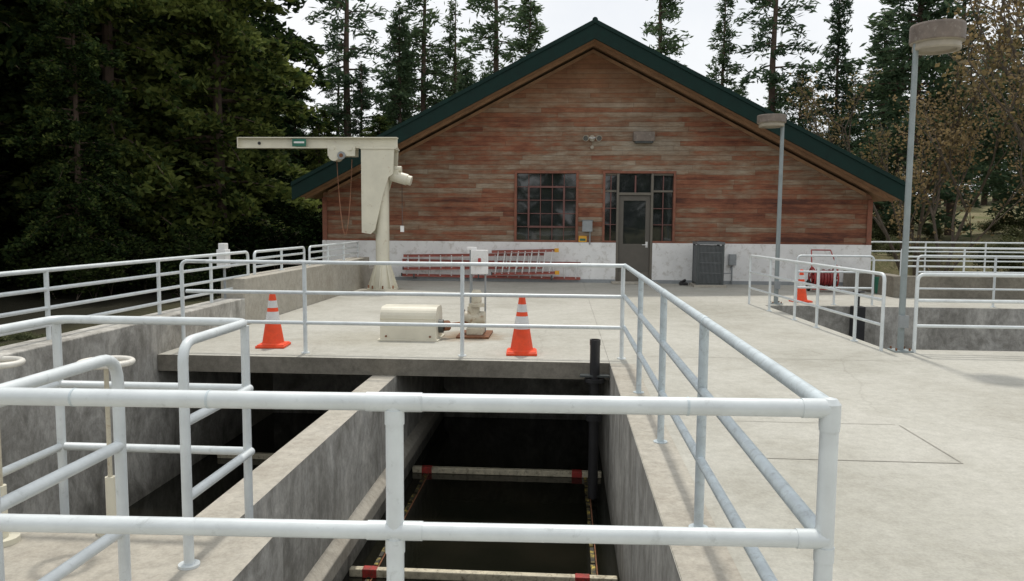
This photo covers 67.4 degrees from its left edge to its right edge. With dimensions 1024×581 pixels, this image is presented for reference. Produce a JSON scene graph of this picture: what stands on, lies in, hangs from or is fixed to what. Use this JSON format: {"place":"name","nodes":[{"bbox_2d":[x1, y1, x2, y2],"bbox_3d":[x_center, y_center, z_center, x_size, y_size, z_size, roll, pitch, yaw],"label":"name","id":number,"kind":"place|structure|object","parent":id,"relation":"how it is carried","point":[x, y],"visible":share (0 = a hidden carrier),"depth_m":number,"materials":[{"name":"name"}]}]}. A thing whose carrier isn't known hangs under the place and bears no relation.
{"place":"outdoors","nodes":[
{"label":"outdoors","id":0,"kind":"place"},
{"bbox_2d":[129,413,619,580],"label":"tank water","id":1,"kind":"structure","parent":0,"point":[556,444],"depth_m":8.88,"materials":[{"name":"black liquid"}]},
{"bbox_2d":[217,452,273,459],"bbox_3d":[-2.721,2.177,10.034,2.300,0.084,0.084,1,5,4],"label":"scraper flight","id":2,"kind":"object","parent":1,"relation":"on","point":[265,456],"visible":0.08,"depth_m":10.04,"materials":[{"name":"grey plastic"}]},
{"bbox_2d":[365,473,428,580],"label":"wear strip","id":3,"kind":"object","parent":1,"relation":"in","point":[380,558],"visible":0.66,"depth_m":8.36,"materials":[{"name":"metal"}]},
{"bbox_2d":[349,565,617,580],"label":"scraper flight","id":4,"kind":"object","parent":1,"relation":"on","point":[365,571],"visible":1,"depth_m":6.67,"materials":[{"name":"beige plastic"}]},
{"bbox_2d":[412,465,600,477],"bbox_3d":[-0.070,2.243,9.508,2.340,0.084,0.084,1,5,4],"label":"scraper flight","id":5,"kind":"object","parent":1,"relation":"on","point":[572,473],"visible":1,"depth_m":9.48,"materials":[{"name":"grey plastic"}]},
{"bbox_2d":[584,477,597,574],"bbox_3d":[0.752,2.501,7.111,0.063,0.027,4.600,1,5,4],"label":"wear strip","id":6,"kind":"object","parent":1,"relation":"in","point":[592,551],"visible":0.74,"depth_m":7.94,"materials":[{"name":"beige metal"}]},
{"bbox_2d":[0,195,1023,346],"bbox_3d":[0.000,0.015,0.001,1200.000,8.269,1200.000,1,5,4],"label":"ground","id":7,"kind":"structure","parent":0,"point":[19,302],"depth_m":20.69,"materials":[{"name":"green plant"}]},
{"bbox_2d":[0,34,62,225],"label":"cedar tree","id":8,"kind":"object","parent":7,"relation":"on","point":[12,89],"visible":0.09,"depth_m":26.66,"materials":[{"name":"green plant"}]},
{"bbox_2d":[0,0,114,212],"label":"cedar tree","id":9,"kind":"object","parent":7,"relation":"on","point":[18,33],"visible":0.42,"depth_m":22.82,"materials":[{"name":"green plant"}]},
{"bbox_2d":[0,0,163,295],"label":"cedar tree","id":10,"kind":"object","parent":7,"relation":"on","point":[56,16],"visible":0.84,"depth_m":20.68,"materials":[{"name":"green plant"}]},
{"bbox_2d":[0,4,214,218],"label":"cedar tree","id":11,"kind":"object","parent":7,"relation":"on","point":[161,25],"visible":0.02,"depth_m":27.95,"materials":[{"name":"green plant"}]},
{"bbox_2d":[0,0,243,257],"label":"cedar tree","id":12,"kind":"object","parent":7,"relation":"on","point":[153,179],"visible":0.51,"depth_m":23.96,"materials":[{"name":"green plant"}]},
{"bbox_2d":[0,257,373,515],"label":"parapet wall","id":13,"kind":"structure","parent":7,"relation":"on","point":[26,431],"depth_m":8.51,"materials":[{"name":"concrete"}]},
{"bbox_2d":[0,251,249,339],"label":"guard railing","id":14,"kind":"object","parent":13,"relation":"on","point":[46,289],"visible":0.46,"depth_m":8.33,"materials":[{"name":"white metal"}]},
{"bbox_2d":[216,243,229,298],"bbox_3d":[-4.213,-0.285,11.226,0.140,0.810,0.160,1,5,4],"label":"junction box","id":15,"kind":"object","parent":13,"relation":"on","point":[222,247],"visible":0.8,"depth_m":11.14,"materials":[{"name":"grey paint"}]},
{"bbox_2d":[253,241,358,274],"bbox_3d":[-3.872,-0.711,15.215,0.100,0.382,6.194,1,5,4],"label":"guard railing","id":16,"kind":"object","parent":13,"relation":"on","point":[281,256],"visible":0.89,"depth_m":14.47,"materials":[{"name":"grey metal"}]},
{"bbox_2d":[129,0,321,246],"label":"cedar tree","id":17,"kind":"object","parent":7,"relation":"on","point":[222,31],"visible":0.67,"depth_m":25.81,"materials":[{"name":"green plant"}]},
{"bbox_2d":[130,0,331,207],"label":"cedar tree","id":18,"kind":"object","parent":7,"relation":"on","point":[267,25],"visible":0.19,"depth_m":30.75,"materials":[{"name":"green plant"}]},
{"bbox_2d":[295,124,329,218],"bbox_3d":[-8.354,-4.219,33.471,2.522,6.143,2.340,0,5,-10],"label":"cedar tree","id":19,"kind":"object","parent":7,"relation":"on","point":[321,157],"visible":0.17,"depth_m":33.09,"materials":[{"name":"green plant"}]},
{"bbox_2d":[307,35,358,136],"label":"pine tree","id":20,"kind":"object","parent":7,"relation":"on","point":[339,99],"visible":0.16,"depth_m":45.77,"materials":[{"name":"green plant"}]},
{"bbox_2d":[304,0,396,136],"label":"pine tree","id":21,"kind":"object","parent":7,"relation":"on","point":[345,75],"visible":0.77,"depth_m":42.59,"materials":[{"name":"green plant"}]},
{"bbox_2d":[341,61,377,136],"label":"pine tree","id":22,"kind":"object","parent":7,"relation":"on","point":[366,104],"visible":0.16,"depth_m":40.74,"materials":[{"name":"green plant"}]},
{"bbox_2d":[366,0,420,128],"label":"pine tree","id":23,"kind":"object","parent":7,"relation":"on","point":[394,84],"visible":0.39,"depth_m":44.31,"materials":[{"name":"green plant"}]},
{"bbox_2d":[383,16,420,126],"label":"pine tree","id":24,"kind":"object","parent":7,"relation":"on","point":[415,76],"visible":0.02,"depth_m":51.48,"materials":[{"name":"green plant"}]},
{"bbox_2d":[379,0,455,125],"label":"pine tree","id":25,"kind":"object","parent":7,"relation":"on","point":[421,35],"visible":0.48,"depth_m":45.04,"materials":[{"name":"green plant"}]},
{"bbox_2d":[425,0,473,106],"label":"pine tree","id":26,"kind":"object","parent":7,"relation":"on","point":[450,38],"visible":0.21,"depth_m":44.99,"materials":[{"name":"green plant"}]},
{"bbox_2d":[444,59,464,96],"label":"pine tree","id":27,"kind":"object","parent":7,"relation":"on","point":[452,70],"visible":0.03,"depth_m":52.13,"materials":[{"name":"green plant"}]},
{"bbox_2d":[455,59,476,92],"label":"pine tree","id":28,"kind":"object","parent":7,"relation":"on","point":[465,70],"visible":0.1,"depth_m":42.31,"materials":[{"name":"green plant"}]},
{"bbox_2d":[452,0,529,81],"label":"pine tree","id":29,"kind":"object","parent":7,"relation":"on","point":[493,44],"visible":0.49,"depth_m":46.64,"materials":[{"name":"green plant"}]},
{"bbox_2d":[0,202,1023,345],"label":"undergrowth","id":30,"kind":"object","parent":7,"relation":"on","point":[308,232],"visible":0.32,"depth_m":22.32,"materials":[{"name":"green plant"}]},
{"bbox_2d":[0,6,1023,216],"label":"distant forest","id":31,"kind":"object","parent":7,"relation":"on","point":[381,121],"visible":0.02,"depth_m":38.90,"materials":[{"name":"green plant"}]},
{"bbox_2d":[501,0,548,67],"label":"pine tree","id":32,"kind":"object","parent":7,"relation":"on","point":[535,31],"visible":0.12,"depth_m":44.59,"materials":[{"name":"green plant"}]},
{"bbox_2d":[322,240,871,281],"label":"base wall","id":33,"kind":"structure","parent":7,"relation":"on","point":[671,261],"depth_m":20.02,"materials":[{"name":"white concrete"}]},
{"bbox_2d":[579,236,586,241],"bbox_3d":[1.845,-1.349,20.071,0.210,0.160,0.013,1,5,4],"label":"notice sign","id":34,"kind":"object","parent":33,"relation":"attached to","point":[582,238],"visible":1,"depth_m":20.07,"materials":[{"name":"yellow plastic"}]},
{"bbox_2d":[582,220,592,243],"bbox_3d":[1.957,-1.518,19.976,0.300,0.635,0.156,1,5,4],"label":"meter box","id":35,"kind":"object","parent":33,"relation":"attached to","point":[586,225],"visible":1,"depth_m":19.91,"materials":[{"name":"grey paint"}]},
{"bbox_2d":[323,53,871,244],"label":"siding wall","id":36,"kind":"structure","parent":33,"relation":"on","point":[460,187],"depth_m":19.82,"materials":[{"name":"brown wood"}]},
{"bbox_2d":[514,171,578,241],"bbox_3d":[0.897,-2.197,20.108,1.670,1.850,0.165,1,5,4],"label":"window","id":37,"kind":"structure","parent":36,"relation":"attached to","point":[545,206],"depth_m":20.14,"materials":[{"name":"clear glass"}]},
{"bbox_2d":[583,135,601,148],"bbox_3d":[2.059,-3.818,19.710,0.493,0.352,0.273,1,5,4],"label":"flood light","id":38,"kind":"object","parent":36,"relation":"attached to","point":[591,138],"visible":1,"depth_m":19.62,"materials":[{"name":"metal"}]},
{"bbox_2d":[322,197,872,244],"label":"corner trim","id":39,"kind":"structure","parent":36,"relation":"attached to","point":[868,231],"depth_m":19.57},
{"bbox_2d":[291,20,905,202],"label":"roof","id":40,"kind":"structure","parent":36,"relation":"on","point":[725,104],"depth_m":18.93,"materials":[{"name":"green metal"}]},
{"bbox_2d":[633,131,654,143],"bbox_3d":[3.368,-3.908,19.626,0.540,0.280,0.248,1,5,4],"label":"wall lamp","id":41,"kind":"object","parent":36,"relation":"attached to","point":[646,137],"visible":1,"depth_m":19.51,"materials":[{"name":"grey metal"}]},
{"bbox_2d":[395,277,842,285],"bbox_3d":[2.029,-0.251,20.109,14.220,0.090,0.009,1,5,4],"label":"base paint stripe","id":42,"kind":"object","parent":33,"relation":"attached to","point":[579,281],"visible":0.46,"depth_m":20.15,"materials":[{"name":"paint"}]},
{"bbox_3d":[-0.764,-0.365,20.141,3.640,0.130,0.299,1,5,4],"label":"ladder bracket","id":43,"kind":"object","parent":33,"relation":"attached to","visible":0},
{"bbox_2d":[402,253,543,269],"bbox_3d":[-1.022,-0.761,20.117,3.731,0.487,0.055,1,5,4],"label":"extension ladder","id":44,"kind":"object","parent":43,"relation":"on","point":[451,256],"visible":0.79,"depth_m":20.14,"materials":[{"name":"metal"}]},
{"bbox_2d":[401,259,580,279],"bbox_3d":[-0.573,-0.558,20.185,4.734,0.501,0.055,1,5,4],"label":"extension ladder","id":45,"kind":"object","parent":43,"relation":"on","point":[482,276],"visible":0.7,"depth_m":20.18,"materials":[{"name":"metal"}]},
{"bbox_2d":[491,248,558,274],"bbox_3d":[0.344,-0.743,19.926,1.772,0.719,0.075,1,5,4],"label":"extension ladder","id":46,"kind":"object","parent":43,"relation":"on","point":[525,251],"visible":0.99,"depth_m":19.91,"materials":[{"name":"metal"}]},
{"bbox_2d":[640,0,692,65],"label":"pine tree","id":47,"kind":"object","parent":7,"relation":"on","point":[667,14],"visible":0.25,"depth_m":42.86,"materials":[{"name":"green plant"}]},
{"bbox_2d":[705,0,750,99],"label":"pine tree","id":48,"kind":"object","parent":7,"relation":"on","point":[725,50],"visible":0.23,"depth_m":43.09,"materials":[{"name":"green plant"}]},
{"bbox_2d":[737,82,748,95],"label":"pine tree","id":49,"kind":"object","parent":7,"relation":"on","point":[744,87],"visible":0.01,"depth_m":45.24,"materials":[{"name":"green plant"}]},
{"bbox_2d":[763,82,783,113],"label":"pine tree","id":50,"kind":"object","parent":7,"relation":"on","point":[765,97],"visible":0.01,"depth_m":49.89,"materials":[{"name":"green plant"}]},
{"bbox_2d":[730,0,824,112],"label":"pine tree","id":51,"kind":"object","parent":7,"relation":"on","point":[772,76],"visible":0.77,"depth_m":42.86,"materials":[{"name":"green plant"}]},
{"bbox_2d":[779,64,818,134],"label":"pine tree","id":52,"kind":"object","parent":7,"relation":"on","point":[799,121],"visible":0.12,"depth_m":41.13,"materials":[{"name":"green plant"}]},
{"bbox_2d":[804,0,869,150],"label":"pine tree","id":53,"kind":"object","parent":7,"relation":"on","point":[839,10],"visible":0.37,"depth_m":42.70,"materials":[{"name":"green plant"}]},
{"bbox_2d":[847,9,930,214],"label":"pine tree","id":54,"kind":"object","parent":7,"relation":"on","point":[882,118],"visible":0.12,"depth_m":49.27,"materials":[{"name":"green plant"}]},
{"bbox_2d":[781,3,1023,275],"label":"oak tree","id":55,"kind":"object","parent":7,"relation":"on","point":[879,222],"visible":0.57,"depth_m":31.11,"materials":[{"name":"brown plant"}]},
{"bbox_2d":[834,0,1008,240],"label":"pine tree","id":56,"kind":"object","parent":7,"relation":"on","point":[895,73],"visible":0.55,"depth_m":39.35,"materials":[{"name":"green plant"}]},
{"bbox_2d":[871,241,1023,271],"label":"guard railing","id":57,"kind":"object","parent":7,"relation":"on","point":[984,252],"visible":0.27,"depth_m":20.72,"materials":[{"name":"grey metal"}]},
{"bbox_2d":[883,60,1023,270],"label":"oak tree","id":58,"kind":"object","parent":7,"relation":"on","point":[949,141],"visible":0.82,"depth_m":28.05,"materials":[{"name":"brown plant"}]},
{"bbox_2d":[905,0,1013,234],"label":"pine tree","id":59,"kind":"object","parent":7,"relation":"on","point":[949,206],"visible":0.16,"depth_m":41.13,"materials":[{"name":"green plant"}]},
{"bbox_2d":[935,0,1023,201],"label":"oak tree","id":60,"kind":"object","parent":7,"relation":"on","point":[1019,133],"visible":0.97,"depth_m":22.24,"materials":[{"name":"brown plant"}]},
{"bbox_2d":[943,0,1023,95],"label":"oak tree","id":61,"kind":"object","parent":7,"relation":"on","point":[1000,37],"visible":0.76,"depth_m":25.75,"materials":[{"name":"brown plant"}]},
{"bbox_2d":[947,0,1023,142],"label":"oak tree","id":62,"kind":"object","parent":7,"relation":"on","point":[999,8],"visible":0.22,"depth_m":29.83,"materials":[{"name":"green plant"}]},
{"bbox_2d":[976,12,1023,219],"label":"pine tree","id":63,"kind":"object","parent":7,"relation":"on","point":[1001,184],"visible":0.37,"depth_m":40.32,"materials":[{"name":"green plant"}]},
{"bbox_2d":[157,280,1023,580],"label":"concrete deck","id":64,"kind":"structure","parent":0,"point":[907,510],"depth_m":7.51,"materials":[{"name":"grey concrete"}]},
{"bbox_2d":[3,532,283,580],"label":"walkway slab","id":65,"kind":"structure","parent":64,"relation":"attached to","point":[32,556],"depth_m":3.79,"materials":[{"name":"concrete"}]},
{"bbox_2d":[0,356,25,547],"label":"valve handwheel","id":66,"kind":"object","parent":65,"relation":"on","point":[11,538],"visible":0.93,"depth_m":3.90,"materials":[{"name":"beige paint"}]},
{"bbox_2d":[0,355,131,580],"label":"guard railing","id":67,"kind":"object","parent":65,"relation":"on","point":[117,448],"visible":0.92,"depth_m":3.02,"materials":[{"name":"white metal"}]},
{"bbox_2d":[77,355,135,536],"bbox_3d":[-2.118,0.817,4.038,0.280,0.930,0.280,1,5,4],"label":"valve handwheel","id":68,"kind":"object","parent":65,"relation":"on","point":[110,489],"visible":0.38,"depth_m":4.03,"materials":[{"name":"beige paint"}]},
{"bbox_2d":[0,315,254,569],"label":"guard railing","id":69,"kind":"object","parent":65,"relation":"on","point":[185,449],"visible":0.96,"depth_m":4.34,"materials":[{"name":"white metal"}]},
{"bbox_2d":[255,294,290,348],"bbox_3d":[-2.953,0.347,9.486,0.349,0.691,0.349,0,5,-2],"label":"traffic cone","id":70,"kind":"object","parent":64,"relation":"on","point":[273,337],"visible":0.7,"depth_m":9.41,"materials":[{"name":"orange plastic"}]},
{"bbox_2d":[195,375,448,580],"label":"tank divider wall","id":71,"kind":"structure","parent":64,"relation":"attached to","point":[329,465],"depth_m":6.38,"materials":[{"name":"concrete"}]},
{"bbox_2d":[237,137,412,290],"bbox_3d":[-4.274,-1.766,17.640,4.029,3.450,0.720,1,5,4],"label":"jib crane","id":72,"kind":"object","parent":64,"relation":"on","point":[381,170],"visible":0.97,"depth_m":17.40,"materials":[{"name":"beige paint"}]},
{"bbox_2d":[377,304,444,341],"bbox_3d":[-1.324,0.418,10.268,0.830,0.440,0.580,1,5,4],"label":"drive guard cover","id":73,"kind":"object","parent":64,"relation":"on","point":[414,313],"visible":0.99,"depth_m":10.02,"materials":[{"name":"beige paint"}]},
{"bbox_2d":[0,259,841,580],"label":"guard railing","id":74,"kind":"object","parent":64,"relation":"on","point":[394,531],"visible":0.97,"depth_m":2.06,"materials":[{"name":"white metal"}]},
{"bbox_2d":[273,373,588,419],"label":"tank end wall","id":75,"kind":"structure","parent":64,"relation":"attached to","point":[351,383],"depth_m":12.26,"materials":[{"name":"concrete"}]},
{"bbox_2d":[444,290,492,338],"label":"gearbox drive","id":76,"kind":"structure","parent":64,"relation":"on","point":[473,313],"depth_m":10.46,"materials":[{"name":"beige paint"}]},
{"bbox_2d":[467,247,487,330],"bbox_3d":[-0.480,0.003,10.661,0.290,1.210,0.157,1,5,4],"label":"switch box","id":77,"kind":"object","parent":64,"relation":"on","point":[476,255],"visible":0.79,"depth_m":10.57,"materials":[{"name":"grey paint"}]},
{"bbox_2d":[506,298,536,355],"bbox_3d":[0.117,0.393,9.102,0.360,0.712,0.360,1,5,1],"label":"traffic cone","id":78,"kind":"object","parent":64,"relation":"on","point":[521,344],"visible":0.84,"depth_m":9.03,"materials":[{"name":"orange plastic"}]},
{"bbox_2d":[580,339,609,498],"bbox_3d":[0.906,1.423,8.495,0.320,1.782,0.220,1,5,4],"label":"standpipe","id":79,"kind":"object","parent":64,"relation":"attached to","point":[594,378],"visible":0.98,"depth_m":8.45,"materials":[{"name":"black plastic"}]},
{"bbox_2d":[611,281,657,284],"bbox_3d":[3.156,-0.197,19.812,1.170,0.050,0.440,1,5,4],"label":"door step","id":80,"kind":"object","parent":64,"relation":"on","point":[626,282],"depth_m":19.62,"materials":[{"name":"concrete"}]},
{"bbox_2d":[602,171,675,280],"bbox_3d":[3.288,-1.643,20.000,1.870,2.900,0.175,1,5,4],"label":"entry frame","id":81,"kind":"object","parent":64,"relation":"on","point":[659,187],"visible":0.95,"depth_m":19.96,"materials":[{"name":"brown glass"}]},
{"bbox_2d":[617,196,650,280],"bbox_3d":[3.179,-1.338,20.003,0.810,2.250,0.127,1,5,4],"label":"door","id":82,"kind":"structure","parent":81,"relation":"attached to","point":[634,233],"depth_m":20.02,"materials":[{"name":"grey paint"}]},
{"bbox_2d":[355,302,961,462],"bbox_3d":[2.827,0.492,12.232,8.744,0.001,12.937,-2,6,-28],"label":"deck joint","id":83,"kind":"object","parent":64,"relation":"on","point":[852,423],"visible":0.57,"depth_m":5.47,"materials":[{"name":"grey concrete"}]},
{"bbox_2d":[610,363,742,580],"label":"tank kerb","id":84,"kind":"structure","parent":64,"relation":"on","point":[671,482],"depth_m":4.46,"materials":[{"name":"concrete"}]},
{"bbox_2d":[689,241,725,287],"bbox_3d":[4.888,-0.668,19.150,0.780,1.130,0.760,1,5,4],"label":"air conditioner","id":85,"kind":"object","parent":64,"relation":"on","point":[708,265],"visible":1,"depth_m":18.85,"materials":[{"name":"metal"}]},
{"bbox_2d":[724,254,736,284],"bbox_3d":[5.553,-0.532,19.655,0.204,0.780,0.544,5,7,41],"label":"disconnect box","id":86,"kind":"object","parent":64,"relation":"on","point":[731,259],"visible":0.93,"depth_m":19.71,"materials":[{"name":"grey paint"}]},
{"bbox_2d":[757,113,786,304],"bbox_3d":[5.004,-1.556,14.919,0.590,3.646,0.540,1,5,4],"label":"lamp post","id":87,"kind":"object","parent":64,"relation":"on","point":[775,120],"visible":0.95,"depth_m":14.83,"materials":[{"name":"grey metal"}]},
{"bbox_2d":[789,269,812,302],"bbox_3d":[5.817,-0.097,15.445,0.331,0.655,0.331,-1,5,-13],"label":"traffic cone","id":88,"kind":"object","parent":64,"relation":"on","point":[801,294],"visible":0.77,"depth_m":15.38,"materials":[{"name":"orange plastic"}]},
{"bbox_2d":[748,255,885,350],"bbox_3d":[4.609,0.021,12.227,0.100,0.972,5.533,0,5,0],"label":"guard railing","id":89,"kind":"object","parent":64,"relation":"on","point":[856,294],"visible":1,"depth_m":11.39,"materials":[{"name":"white metal"}]},
{"bbox_2d":[806,249,840,290],"bbox_3d":[7.256,-0.460,17.885,0.657,0.974,0.522,1,5,4],"label":"hose reel cart","id":90,"kind":"object","parent":64,"relation":"on","point":[826,279],"visible":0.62,"depth_m":17.77,"materials":[{"name":"red paint"}]},
{"bbox_2d":[796,255,874,304],"bbox_3d":[6.282,-0.207,14.951,1.494,0.972,0.098,1,5,4],"label":"guard railing","id":91,"kind":"object","parent":64,"relation":"on","point":[835,272],"visible":0.83,"depth_m":14.92,"materials":[{"name":"grey metal"}]},
{"bbox_2d":[849,291,865,340],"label":"sluice gate","id":92,"kind":"structure","parent":64,"relation":"attached to","point":[860,328],"depth_m":14.47,"materials":[{"name":"black metal"}]},
{"bbox_2d":[887,19,966,352],"bbox_3d":[5.029,-1.207,9.314,0.650,3.938,0.600,1,5,4],"label":"lamp post","id":93,"kind":"object","parent":64,"relation":"on","point":[938,36],"visible":1,"depth_m":9.22,"materials":[{"name":"grey metal"}]},
{"bbox_2d":[843,268,1023,298],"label":"clarifier wall","id":94,"kind":"structure","parent":64,"relation":"on","point":[892,285],"depth_m":16.47,"materials":[{"name":"concrete"}]},
{"bbox_2d":[874,276,878,293],"bbox_3d":[8.375,-0.124,17.433,0.360,0.380,0.360,1,5,4],"label":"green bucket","id":95,"kind":"object","parent":94,"relation":"on","point":[876,280],"visible":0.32,"depth_m":17.38,"materials":[{"name":"plastic"}]},
{"bbox_2d":[899,247,1023,275],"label":"guard railing","id":96,"kind":"object","parent":94,"relation":"on","point":[963,267],"visible":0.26,"depth_m":16.53,"materials":[{"name":"grey metal"}]},
{"bbox_2d":[912,273,1023,352],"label":"guard railing","id":97,"kind":"object","parent":64,"relation":"on","point":[915,320],"visible":1,"depth_m":9.31,"materials":[{"name":"white metal"}]},
{"bbox_2d":[914,255,1023,306],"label":"guard railing","id":98,"kind":"object","parent":64,"relation":"on","point":[993,290],"visible":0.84,"depth_m":14.70,"materials":[{"name":"grey metal"}]},
{"bbox_2d":[250,0,1023,197],"label":"sky","id":99,"kind":"structure","parent":0,"point":[561,17],"materials":[{"name":"white"}]},
{"bbox_2d":[679,279,687,284],"bbox_3d":[4.354,-0.216,19.508,0.200,0.160,0.200,1,5,4],"label":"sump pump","id":100,"kind":"object","parent":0,"point":[683,282],"visible":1,"depth_m":19.44,"materials":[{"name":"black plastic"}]}
]}

